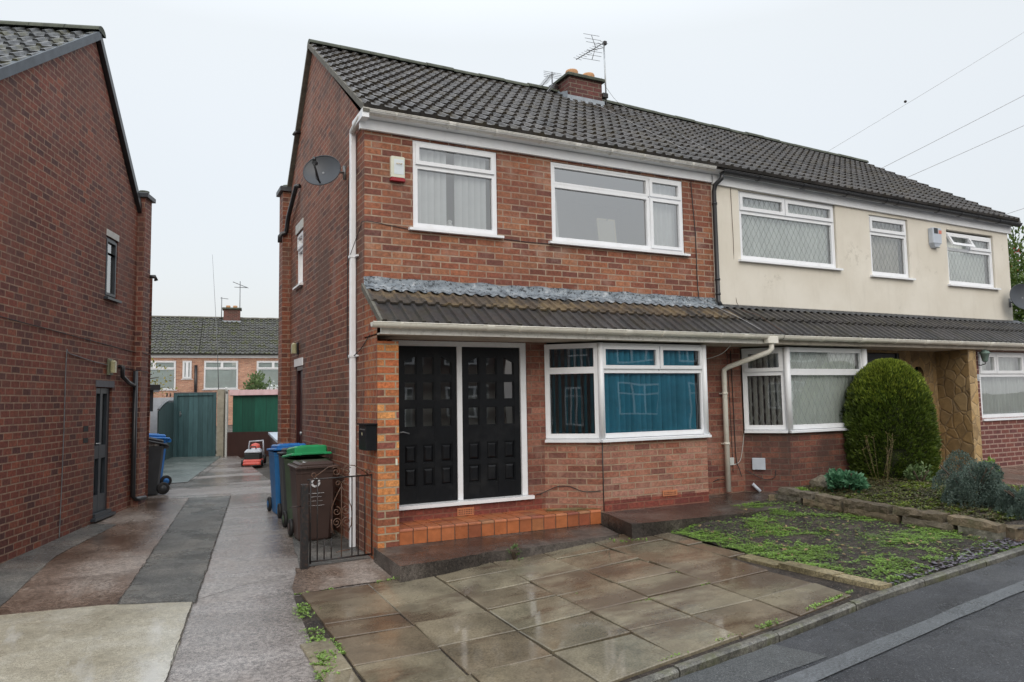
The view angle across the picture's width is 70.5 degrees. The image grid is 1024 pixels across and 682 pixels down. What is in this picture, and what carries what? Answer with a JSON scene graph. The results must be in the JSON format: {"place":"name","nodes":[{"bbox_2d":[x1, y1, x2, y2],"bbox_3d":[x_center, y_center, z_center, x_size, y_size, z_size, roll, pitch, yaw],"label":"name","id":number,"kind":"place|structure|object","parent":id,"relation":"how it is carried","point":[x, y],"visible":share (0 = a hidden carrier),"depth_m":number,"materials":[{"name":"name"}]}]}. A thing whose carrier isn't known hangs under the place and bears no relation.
{"place":"outdoors","nodes":[
{"label":"outdoors","id":0,"kind":"place"},
{"bbox_2d":[0,498,187,614],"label":"driveway strip","id":1,"kind":"object","parent":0,"point":[103,567],"visible":0.63,"depth_m":7.07,"materials":[{"name":"brown concrete"}]},
{"bbox_2d":[0,524,116,605],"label":"tarmac strip","id":2,"kind":"object","parent":1,"relation":"on","point":[17,573],"visible":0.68,"depth_m":7.30,"materials":[{"name":"asphalt"}]},
{"bbox_2d":[163,456,220,482],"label":"yard paving","id":3,"kind":"structure","parent":0,"point":[180,469],"depth_m":15.79,"materials":[{"name":"concrete"}]},
{"bbox_2d":[216,425,232,443],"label":"back garden lawn","id":4,"kind":"structure","parent":0,"point":[230,427],"depth_m":34.46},
{"bbox_2d":[242,371,274,389],"bbox_3d":[-12.353,2.867,35.703,2.005,2.933,1.913,1,-5,-27],"label":"garden bush","id":5,"kind":"object","parent":4,"relation":"on","point":[258,384],"visible":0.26,"depth_m":35.62,"materials":[{"name":"green plant"}]},
{"bbox_2d":[229,389,277,431],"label":"garage","id":6,"kind":"structure","parent":0,"point":[254,410],"depth_m":18.54,"materials":[{"name":"metal"}]},
{"bbox_2d":[117,456,393,681],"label":"driveway","id":7,"kind":"structure","parent":0,"point":[250,632],"depth_m":5.94,"materials":[{"name":"grey concrete"}]},
{"bbox_2d":[0,602,192,681],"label":"concrete patch","id":8,"kind":"object","parent":7,"relation":"on","point":[122,643],"visible":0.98,"depth_m":4.89,"materials":[{"name":"concrete"}]},
{"bbox_2d":[148,437,169,495],"bbox_3d":[-5.950,1.994,11.747,0.625,0.982,0.524,4,-6,-45],"label":"wheelie bin","id":9,"kind":"object","parent":7,"relation":"on","point":[155,485],"visible":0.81,"depth_m":11.65,"materials":[{"name":"plastic"}]},
{"bbox_2d":[149,433,171,484],"bbox_3d":[-6.350,2.070,12.659,0.641,0.947,0.524,4,-6,-45],"label":"wheelie bin","id":10,"kind":"object","parent":7,"relation":"on","point":[166,478],"visible":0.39,"depth_m":12.63,"materials":[{"name":"plastic"}]},
{"bbox_2d":[118,496,229,603],"bbox_3d":[-3.785,2.272,8.575,0.618,0.128,6.047,1,-5,-19],"label":"tarmac strip","id":11,"kind":"object","parent":7,"relation":"on","point":[174,568],"visible":1,"depth_m":7.34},
{"bbox_2d":[173,392,216,456],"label":"garden gate","id":12,"kind":"structure","parent":7,"relation":"on","point":[194,424],"depth_m":18.24,"materials":[{"name":"wood"}]},
{"bbox_2d":[225,387,228,455],"bbox_3d":[-7.191,2.091,18.248,0.060,1.850,0.128,-1,-5,-1],"label":"timber post","id":13,"kind":"object","parent":7,"relation":"on","point":[226,409],"visible":0.88,"depth_m":18.27,"materials":[{"name":"wood"}]},
{"bbox_2d":[241,440,265,465],"bbox_3d":[-5.754,2.494,16.174,0.450,0.530,0.820,0,-5,-13],"label":"lawn mower","id":14,"kind":"object","parent":7,"relation":"on","point":[254,453],"visible":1,"depth_m":15.89,"materials":[{"name":"plastic"}]},
{"bbox_2d":[267,443,305,513],"bbox_3d":[-3.107,1.887,10.053,0.484,0.949,0.642,2,-5,-29],"label":"wheelie bin","id":15,"kind":"object","parent":7,"relation":"on","point":[273,500],"visible":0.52,"depth_m":9.85,"materials":[{"name":"plastic"}]},
{"bbox_2d":[277,447,308,517],"bbox_3d":[-2.797,1.851,9.482,0.484,0.948,0.622,1,-5,-25],"label":"wheelie bin","id":16,"kind":"object","parent":7,"relation":"on","point":[281,506],"visible":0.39,"depth_m":9.34,"materials":[{"name":"plastic"}]},
{"bbox_2d":[282,445,331,526],"bbox_3d":[-2.530,1.780,8.905,0.484,1.016,0.620,2,-5,-30],"label":"wheelie bin","id":17,"kind":"object","parent":7,"relation":"on","point":[301,452],"visible":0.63,"depth_m":8.79,"materials":[{"name":"plastic"}]},
{"bbox_2d":[292,531,370,567],"bbox_3d":[-2.058,2.209,7.777,0.740,0.034,1.630,1,-5,-27],"label":"gravel strip","id":18,"kind":"object","parent":7,"relation":"on","point":[336,541],"visible":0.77,"depth_m":7.60,"materials":[{"name":"gravel"}]},
{"bbox_2d":[287,459,339,540],"bbox_3d":[-2.285,1.804,8.306,0.484,0.872,0.623,1,-5,-27],"label":"wheelie bin","id":19,"kind":"object","parent":18,"relation":"on","point":[301,471],"visible":0.76,"depth_m":8.13,"materials":[{"name":"plastic"}]},
{"bbox_2d":[268,432,277,447],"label":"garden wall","id":20,"kind":"structure","parent":0,"point":[273,438],"depth_m":16.71,"materials":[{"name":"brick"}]},
{"bbox_2d":[292,558,392,593],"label":"concrete path","id":21,"kind":"structure","parent":0,"point":[324,577],"depth_m":6.60,"materials":[{"name":"concrete"}]},
{"bbox_2d":[374,524,618,582],"bbox_3d":[0.004,2.134,7.300,2.645,0.222,0.920,1,-5,-27],"label":"porch apron","id":22,"kind":"object","parent":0,"point":[404,563],"visible":0.66,"depth_m":7.00,"materials":[{"name":"concrete"}]},
{"bbox_2d":[399,508,601,544],"bbox_3d":[-0.147,2.000,7.944,2.408,0.160,0.458,1,-5,-27],"label":"tiled step","id":23,"kind":"object","parent":22,"relation":"on","point":[438,529],"visible":0.85,"depth_m":7.74,"materials":[{"name":"tile"}]},
{"bbox_2d":[0,0,1023,317],"label":"sky","id":24,"kind":"structure","parent":0,"point":[208,92],"materials":[{"name":"white"}]},
{"bbox_2d":[294,533,878,681],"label":"paving","id":25,"kind":"structure","parent":0,"point":[576,613],"depth_m":5.29,"materials":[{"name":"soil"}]},
{"bbox_2d":[292,602,339,681],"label":"weeds","id":26,"kind":"object","parent":25,"relation":"on","point":[321,657],"visible":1,"depth_m":4.67,"materials":[{"name":"plant"}]},
{"bbox_2d":[507,543,522,560],"bbox_3d":[0.028,2.015,6.917,0.174,0.204,0.156,-1,-5,-1],"label":"weed tuft","id":27,"kind":"object","parent":25,"relation":"on","point":[514,553],"visible":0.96,"depth_m":6.90,"materials":[{"name":"green plant"}]},
{"bbox_2d":[658,590,853,660],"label":"weeds","id":28,"kind":"object","parent":25,"relation":"on","point":[813,605],"visible":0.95,"depth_m":4.99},
{"bbox_2d":[737,554,891,590],"bbox_3d":[2.492,1.958,6.106,0.183,0.115,1.333,2,-5,-34],"label":"garden edging","id":29,"kind":"object","parent":25,"relation":"on","point":[816,571],"visible":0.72,"depth_m":5.99,"materials":[{"name":"stone"}]},
{"bbox_2d":[241,456,1007,540],"bbox_3d":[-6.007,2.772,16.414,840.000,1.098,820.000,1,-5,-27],"label":"ground","id":30,"kind":"structure","parent":0,"point":[264,469],"depth_m":15.75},
{"bbox_2d":[0,20,157,563],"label":"gabled house","id":31,"kind":"structure","parent":30,"relation":"on","point":[75,226],"depth_m":8.64,"materials":[{"name":"brick"}]},
{"bbox_2d":[0,316,148,354],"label":"cable","id":32,"kind":"object","parent":31,"relation":"attached to","point":[65,333],"visible":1,"depth_m":8.43,"materials":[{"name":"metal"}]},
{"bbox_2d":[59,349,106,537],"bbox_3d":[-5.311,1.242,9.024,0.016,2.216,1.246,0,-5,-8],"label":"cable","id":33,"kind":"object","parent":31,"relation":"attached to","point":[64,428],"visible":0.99,"depth_m":8.46,"materials":[{"name":"metal"}]},
{"bbox_2d":[92,388,110,518],"bbox_3d":[-5.443,1.461,9.572,0.130,1.670,0.530,0,-5,-9],"label":"side door","id":34,"kind":"structure","parent":31,"relation":"in","point":[102,394],"depth_m":9.61,"materials":[{"name":"metal"}]},
{"bbox_2d":[106,358,116,374],"bbox_3d":[-5.401,0.349,9.797,0.090,0.220,0.160,0,-5,-9],"label":"wall light","id":35,"kind":"object","parent":31,"relation":"attached to","point":[111,366],"visible":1,"depth_m":9.75,"materials":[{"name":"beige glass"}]},
{"bbox_2d":[103,237,121,302],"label":"window","id":36,"kind":"structure","parent":31,"relation":"in","point":[110,296],"depth_m":10.02,"materials":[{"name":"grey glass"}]},
{"bbox_2d":[149,385,159,432],"bbox_3d":[-8.871,1.937,16.029,1.900,1.860,2.850,1,-5,-27],"label":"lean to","id":37,"kind":"object","parent":30,"relation":"on","point":[154,388],"visible":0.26,"depth_m":15.24,"materials":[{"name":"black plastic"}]},
{"bbox_2d":[150,397,173,433],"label":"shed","id":38,"kind":"structure","parent":30,"relation":"on","point":[158,403],"depth_m":18.52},
{"bbox_2d":[157,393,173,460],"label":"garden gate","id":39,"kind":"structure","parent":30,"relation":"on","point":[165,409],"depth_m":17.44,"materials":[{"name":"green wood"}]},
{"bbox_2d":[150,315,205,397],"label":"terraced house","id":40,"kind":"structure","parent":30,"relation":"on","point":[175,343],"depth_m":40.43,"materials":[{"name":"tile"}]},
{"bbox_2d":[151,361,175,390],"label":"window","id":41,"kind":"structure","parent":40,"relation":"in","point":[154,367],"depth_m":39.98,"materials":[{"name":"plastic"}]},
{"bbox_2d":[181,361,191,379],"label":"window","id":42,"kind":"structure","parent":40,"relation":"in","point":[187,362],"depth_m":40.33,"materials":[{"name":"plastic"}]},
{"bbox_2d":[216,389,225,455],"bbox_3d":[-7.331,2.119,18.257,0.160,1.800,0.120,-1,-5,-1],"label":"concrete post","id":43,"kind":"object","parent":30,"relation":"on","point":[220,447],"visible":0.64,"depth_m":18.21,"materials":[{"name":"concrete"}]},
{"bbox_2d":[194,305,278,425],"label":"terraced house","id":44,"kind":"structure","parent":30,"relation":"on","point":[248,345],"depth_m":41.74,"materials":[{"name":"tile"}]},
{"bbox_2d":[204,361,238,389],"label":"window","id":45,"kind":"structure","parent":44,"relation":"in","point":[205,368],"depth_m":40.94,"materials":[{"name":"plastic"}]},
{"bbox_2d":[256,361,277,389],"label":"window","id":46,"kind":"structure","parent":44,"relation":"in","point":[272,362],"depth_m":41.79,"materials":[{"name":"plastic"}]},
{"bbox_2d":[224,431,272,457],"bbox_3d":[-6.628,2.618,18.248,1.190,0.660,0.030,-1,-5,-1],"label":"boundary panel","id":47,"kind":"object","parent":30,"relation":"on","point":[237,443],"visible":0.5,"depth_m":18.24,"materials":[{"name":"wood"}]},
{"bbox_2d":[289,484,308,569],"bbox_3d":[-2.021,1.795,6.869,0.175,0.860,0.065,1,-5,-27],"label":"gate post","id":48,"kind":"object","parent":30,"relation":"on","point":[304,526],"visible":0.85,"depth_m":6.87,"materials":[{"name":"metal"}]},
{"bbox_2d":[307,464,372,563],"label":"iron gate","id":49,"kind":"structure","parent":48,"relation":"attached to","point":[341,524],"depth_m":7.13,"materials":[{"name":"metal"}]},
{"bbox_2d":[276,39,783,559],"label":"brick house","id":50,"kind":"structure","parent":30,"relation":"on","point":[442,377],"depth_m":8.60,"materials":[{"name":"brick"}]},
{"bbox_2d":[292,230,302,289],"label":"window","id":51,"kind":"structure","parent":50,"relation":"in","point":[300,237],"depth_m":11.24,"materials":[{"name":"plastic"}]},
{"bbox_2d":[296,366,302,442],"bbox_3d":[-3.167,1.342,10.894,0.106,1.920,0.560,1,-5,-27],"label":"side door","id":52,"kind":"structure","parent":50,"relation":"in","point":[299,370],"depth_m":11.09,"materials":[{"name":"metal"}]},
{"bbox_2d":[303,155,345,184],"bbox_3d":[-2.080,-1.944,8.279,0.531,0.392,0.358,2,-6,-36],"label":"satellite dish","id":53,"kind":"object","parent":50,"relation":"attached to","point":[322,170],"visible":1,"depth_m":8.29,"materials":[{"name":"grey metal"}]},
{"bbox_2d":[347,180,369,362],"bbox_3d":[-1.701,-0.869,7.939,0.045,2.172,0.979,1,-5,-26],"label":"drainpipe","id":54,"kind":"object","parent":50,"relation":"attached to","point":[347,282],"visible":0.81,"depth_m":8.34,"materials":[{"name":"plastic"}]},
{"bbox_2d":[357,423,377,450],"bbox_3d":[-1.450,0.957,7.258,0.130,0.263,0.295,1,-5,-27],"label":"letterbox","id":55,"kind":"object","parent":50,"relation":"attached to","point":[367,436],"visible":1,"depth_m":7.15,"materials":[{"name":"black paint"}]},
{"bbox_2d":[390,156,404,182],"bbox_3d":[-1.252,-1.887,7.944,0.170,0.275,0.078,1,-5,-27],"label":"alarm box","id":56,"kind":"object","parent":50,"relation":"attached to","point":[397,168],"visible":1,"depth_m":7.93,"materials":[{"name":"plastic"}]},
{"bbox_2d":[399,346,457,504],"bbox_3d":[-0.937,0.903,7.911,0.738,1.698,0.101,1,-5,-27],"label":"front door","id":57,"kind":"structure","parent":50,"relation":"in","point":[427,454],"depth_m":7.93,"materials":[{"name":"black paint"}]},
{"bbox_2d":[417,148,446,225],"bbox_3d":[-0.938,-1.739,8.267,0.382,0.930,0.052,1,-5,-27],"label":"vertical blind","id":58,"kind":"object","parent":50,"relation":"attached to","point":[431,197],"visible":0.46,"depth_m":8.27,"materials":[{"name":"fabric"}]},
{"bbox_2d":[408,140,503,238],"bbox_3d":[-0.638,-1.721,8.285,1.150,1.032,0.117,1,-5,-27],"label":"window","id":59,"kind":"structure","parent":50,"relation":"in","point":[490,174],"depth_m":8.28,"materials":[{"name":"plastic"}]},
{"bbox_2d":[454,153,488,229],"bbox_3d":[-0.468,-1.728,8.502,0.432,0.930,0.053,1,-5,-27],"label":"vertical blind","id":60,"kind":"object","parent":50,"relation":"attached to","point":[469,202],"visible":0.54,"depth_m":8.48,"materials":[{"name":"fabric"}]},
{"bbox_2d":[462,347,520,498],"bbox_3d":[-0.239,0.922,8.299,0.733,1.698,0.032,1,-5,-27],"label":"front door","id":61,"kind":"structure","parent":50,"relation":"in","point":[491,452],"depth_m":8.28,"materials":[{"name":"black paint"}]},
{"bbox_2d":[540,71,560,92],"bbox_3d":[0.622,-4.362,12.248,0.245,0.500,0.403,-5,-6,42],"label":"tv aerial","id":62,"kind":"object","parent":50,"relation":"attached to","point":[554,86],"visible":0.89,"depth_m":12.27,"materials":[{"name":"metal"}]},
{"bbox_2d":[544,343,599,442],"bbox_3d":[0.700,0.606,8.493,0.640,1.152,0.110,-2,-5,15],"label":"bay window","id":63,"kind":"structure","parent":50,"relation":"in","point":[594,437],"depth_m":8.50,"materials":[{"name":"plastic"}]},
{"bbox_2d":[551,348,593,433],"bbox_3d":[0.742,0.593,8.601,0.580,1.080,0.074,-2,-5,15],"label":"vertical blind","id":64,"kind":"object","parent":50,"relation":"attached to","point":[572,392],"visible":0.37,"depth_m":8.60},
{"bbox_2d":[573,33,607,105],"bbox_3d":[1.360,-4.617,12.375,0.610,1.324,0.125,0,-5,-6],"label":"tv aerial","id":65,"kind":"object","parent":50,"relation":"attached to","point":[605,94],"visible":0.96,"depth_m":12.41,"materials":[{"name":"metal"}]},
{"bbox_2d":[596,218,616,242],"bbox_3d":[1.220,-1.398,9.342,0.291,0.370,0.076,1,-5,-27],"label":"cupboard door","id":66,"kind":"structure","parent":50,"relation":"attached to","point":[606,230],"depth_m":9.33,"materials":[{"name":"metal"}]},
{"bbox_2d":[548,162,690,256],"bbox_3d":[1.393,-1.666,9.303,2.155,1.027,0.117,1,-5,-27],"label":"window","id":67,"kind":"structure","parent":50,"relation":"in","point":[649,197],"depth_m":9.40,"materials":[{"name":"plastic"}]},
{"bbox_2d":[604,349,695,432],"bbox_3d":[1.695,0.596,8.836,1.420,1.080,0.068,1,-5,-27],"label":"vertical blind","id":68,"kind":"object","parent":50,"relation":"attached to","point":[639,402],"visible":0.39,"depth_m":8.80,"materials":[{"name":"fabric"}]},
{"bbox_2d":[600,343,711,442],"bbox_3d":[1.729,0.610,8.756,1.620,1.152,0.110,1,-5,-27],"label":"bay window","id":69,"kind":"structure","parent":50,"relation":"in","point":[659,367],"depth_m":8.78,"materials":[{"name":"plastic"}]},
{"bbox_2d":[652,184,674,246],"bbox_3d":[2.000,-1.654,9.760,0.470,0.900,0.041,1,-5,-27],"label":"net curtain","id":70,"kind":"object","parent":50,"relation":"hanging from","point":[663,221],"visible":0.54,"depth_m":9.78,"materials":[{"name":"fabric"}]},
{"bbox_2d":[730,350,741,476],"bbox_3d":[3.049,0.982,9.870,0.092,1.712,0.020,-1,-5,4],"label":"cable","id":71,"kind":"object","parent":50,"relation":"attached to","point":[733,417],"visible":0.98,"depth_m":9.87,"materials":[{"name":"plastic"}]},
{"bbox_2d":[602,99,1023,492],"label":"rendered house","id":72,"kind":"structure","parent":30,"relation":"on","point":[930,321],"depth_m":11.31,"materials":[{"name":"paint"}]},
{"bbox_2d":[752,458,765,469],"bbox_3d":[3.341,1.662,9.816,0.170,0.155,0.034,-3,-5,22],"label":"utility meter box","id":73,"kind":"object","parent":72,"relation":"attached to","point":[758,463],"visible":1,"depth_m":9.80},
{"bbox_2d":[747,353,781,424],"bbox_3d":[3.492,0.657,9.984,0.500,1.080,0.070,-3,-5,23],"label":"vertical blind","id":74,"kind":"object","parent":72,"relation":"hanging from","point":[766,382],"visible":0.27,"depth_m":9.98,"materials":[{"name":"fabric"}]},
{"bbox_2d":[741,347,787,432],"bbox_3d":[3.434,0.669,9.864,0.555,1.152,0.110,-3,-5,22],"label":"bay window","id":75,"kind":"structure","parent":72,"relation":"in","point":[746,371],"depth_m":9.87,"materials":[{"name":"plastic"}]},
{"bbox_2d":[741,198,827,263],"bbox_3d":[4.011,-1.603,10.757,1.860,0.890,0.088,1,-5,-27],"label":"net curtain","id":76,"kind":"object","parent":72,"relation":"hanging from","point":[815,251],"visible":0.67,"depth_m":10.74,"materials":[{"name":"fabric"}]},
{"bbox_2d":[738,191,843,270],"bbox_3d":[4.072,-1.597,10.641,2.065,1.022,0.135,1,-5,-27],"label":"window","id":77,"kind":"structure","parent":72,"relation":"in","point":[783,215],"depth_m":10.65,"materials":[{"name":"plastic"}]},
{"bbox_2d":[790,352,854,424],"bbox_3d":[4.359,0.668,10.181,1.420,1.060,0.047,1,-5,-27],"label":"net curtain","id":78,"kind":"object","parent":72,"relation":"hanging from","point":[799,387],"visible":0.66,"depth_m":10.15,"materials":[{"name":"fabric"}]},
{"bbox_2d":[788,347,861,432],"bbox_3d":[4.402,0.672,10.095,1.600,1.152,0.110,1,-5,-27],"label":"bay window","id":79,"kind":"structure","parent":72,"relation":"in","point":[800,428],"depth_m":10.06,"materials":[{"name":"plastic"}]},
{"bbox_2d":[867,353,898,362],"bbox_3d":[5.819,1.117,11.331,0.760,1.860,0.070,1,-5,-27],"label":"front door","id":80,"kind":"structure","parent":72,"relation":"in","point":[870,356],"depth_m":11.36,"materials":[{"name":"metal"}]},
{"bbox_2d":[871,221,898,273],"bbox_3d":[5.983,-1.494,11.784,0.830,0.870,0.087,1,-5,-27],"label":"net curtain","id":81,"kind":"object","parent":72,"relation":"hanging from","point":[878,261],"visible":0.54,"depth_m":11.80,"materials":[{"name":"fabric"}]},
{"bbox_2d":[869,215,915,280],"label":"window","id":82,"kind":"structure","parent":72,"relation":"in","point":[901,235],"depth_m":11.67,"materials":[{"name":"plastic"}]},
{"bbox_2d":[928,227,941,248],"bbox_3d":[7.056,-1.718,12.088,0.230,0.330,0.091,1,-5,-27],"label":"alarm box","id":83,"kind":"object","parent":72,"relation":"attached to","point":[935,238],"visible":1,"depth_m":12.05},
{"bbox_2d":[946,236,985,283],"bbox_3d":[7.910,-1.398,12.700,1.220,0.820,0.038,1,-5,-27],"label":"net curtain","id":84,"kind":"object","parent":72,"relation":"hanging from","point":[959,256],"visible":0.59,"depth_m":12.71,"materials":[{"name":"fabric"}]},
{"bbox_2d":[946,232,1000,289],"bbox_3d":[7.973,-1.381,12.563,1.430,0.937,0.174,1,-5,-27],"label":"window","id":85,"kind":"structure","parent":72,"relation":"in","point":[970,247],"depth_m":12.63,"materials":[{"name":"plastic"}]},
{"bbox_2d":[976,349,989,365],"bbox_3d":[7.521,0.262,11.596,0.147,0.290,0.242,6,-8,-56],"label":"wall lantern","id":86,"kind":"object","parent":72,"relation":"attached to","point":[984,354],"depth_m":11.54,"materials":[{"name":"metal"}]},
{"bbox_2d":[978,352,1023,420],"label":"window","id":87,"kind":"structure","parent":72,"relation":"in","point":[995,372],"depth_m":11.93,"materials":[{"name":"plastic"}]},
{"bbox_2d":[981,357,1023,413],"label":"net curtain","id":88,"kind":"object","parent":72,"relation":"hanging from","point":[1001,395],"visible":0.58,"depth_m":12.20,"materials":[{"name":"fabric"}]},
{"bbox_2d":[1009,284,1023,309],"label":"satellite dish","id":89,"kind":"object","parent":72,"relation":"attached to","point":[1016,294],"visible":1,"depth_m":12.75,"materials":[{"name":"grey metal"}]},
{"bbox_2d":[630,545,1023,681],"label":"kerb","id":90,"kind":"structure","parent":30,"relation":"on","point":[719,656],"depth_m":5.00,"materials":[{"name":"concrete"}]},
{"bbox_2d":[1007,226,1023,321],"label":"rowan tree","id":91,"kind":"object","parent":30,"relation":"on","point":[1016,273],"visible":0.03,"depth_m":17.67,"materials":[{"name":"green plant"}]},
{"bbox_2d":[600,492,789,538],"bbox_3d":[2.583,2.107,8.981,3.730,0.230,1.640,1,-5,-27],"label":"bay apron","id":92,"kind":"object","parent":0,"point":[639,523],"visible":0.34,"depth_m":8.11,"materials":[{"name":"concrete"}]},
{"bbox_2d":[670,500,1023,585],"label":"garden soil","id":93,"kind":"structure","parent":0,"point":[963,543],"depth_m":7.00,"materials":[{"name":"soil"}]},
{"bbox_2d":[699,501,981,572],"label":"fallen leaves","id":94,"kind":"object","parent":93,"relation":"on","point":[837,535],"visible":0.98,"depth_m":6.87,"materials":[{"name":"brown plant"}]},
{"bbox_2d":[671,499,1021,585],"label":"weeds","id":95,"kind":"object","parent":93,"relation":"on","point":[796,551],"visible":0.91,"depth_m":6.92,"materials":[{"name":"plant"}]},
{"bbox_2d":[768,487,1023,541],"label":"stone edging","id":96,"kind":"object","parent":93,"relation":"on","point":[968,525],"visible":0.97,"depth_m":7.58,"materials":[{"name":"stone"}]},
{"bbox_2d":[880,537,1023,584],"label":"slate chippings","id":97,"kind":"object","parent":93,"relation":"on","point":[1014,543],"visible":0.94,"depth_m":6.35,"materials":[{"name":"gravel"}]},
{"bbox_2d":[759,555,1023,681],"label":"road","id":98,"kind":"structure","parent":0,"point":[985,644],"depth_m":4.68,"materials":[{"name":"asphalt"}]},
{"bbox_2d":[669,644,826,681],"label":"road patch","id":99,"kind":"object","parent":98,"relation":"on","point":[771,660],"visible":1,"depth_m":4.35,"materials":[{"name":"asphalt"}]},
{"bbox_2d":[775,580,1023,681],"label":"road band","id":100,"kind":"object","parent":98,"relation":"on","point":[826,668],"visible":1,"depth_m":4.63,"materials":[{"name":"asphalt"}]},
{"bbox_2d":[940,465,1023,541],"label":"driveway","id":101,"kind":"structure","parent":0,"point":[1012,475],"depth_m":10.83,"materials":[{"name":"brown concrete"}]},
{"bbox_2d":[773,478,1023,528],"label":"planting bed","id":102,"kind":"object","parent":101,"relation":"on","point":[1016,522],"visible":0.16,"depth_m":8.20,"materials":[{"name":"soil"}]},
{"bbox_2d":[808,475,826,487],"bbox_3d":[4.033,1.875,9.419,0.334,0.268,0.247,1,-5,-27],"label":"rock","id":103,"kind":"object","parent":102,"relation":"on","point":[820,480],"visible":0.38,"depth_m":9.34,"materials":[{"name":"stone"}]},
{"bbox_2d":[823,468,871,493],"bbox_3d":[4.191,1.761,9.052,0.541,0.358,0.616,-4,-5,34],"label":"euphorbia","id":104,"kind":"object","parent":102,"relation":"on","point":[849,479],"visible":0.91,"depth_m":8.92,"materials":[{"name":"green plant"}]},
{"bbox_2d":[839,357,943,480],"bbox_3d":[5.259,1.174,10.057,1.292,1.906,1.306,1,-5,-27],"label":"clipped conifer","id":105,"kind":"object","parent":102,"relation":"on","point":[890,397],"visible":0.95,"depth_m":9.69,"materials":[{"name":"green plant"}]},
{"bbox_2d":[801,475,1023,523],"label":"bed cover","id":106,"kind":"object","parent":102,"relation":"on","point":[876,482],"visible":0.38,"depth_m":8.50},
{"bbox_2d":[903,459,932,483],"bbox_3d":[5.237,1.714,9.324,0.391,0.396,0.414,0,-5,-6],"label":"shrub","id":107,"kind":"object","parent":102,"relation":"on","point":[910,471],"visible":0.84,"depth_m":9.34,"materials":[{"name":"green plant"}]},
{"bbox_2d":[930,449,1007,509],"bbox_3d":[5.003,1.506,7.901,0.797,0.635,0.836,1,-5,-27],"label":"juniper","id":108,"kind":"object","parent":102,"relation":"on","point":[984,489],"visible":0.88,"depth_m":7.78,"materials":[{"name":"green plant"}]},
{"bbox_2d":[993,485,1023,519],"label":"juniper","id":109,"kind":"object","parent":102,"relation":"on","point":[1014,502],"visible":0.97,"depth_m":7.28,"materials":[{"name":"green plant"}]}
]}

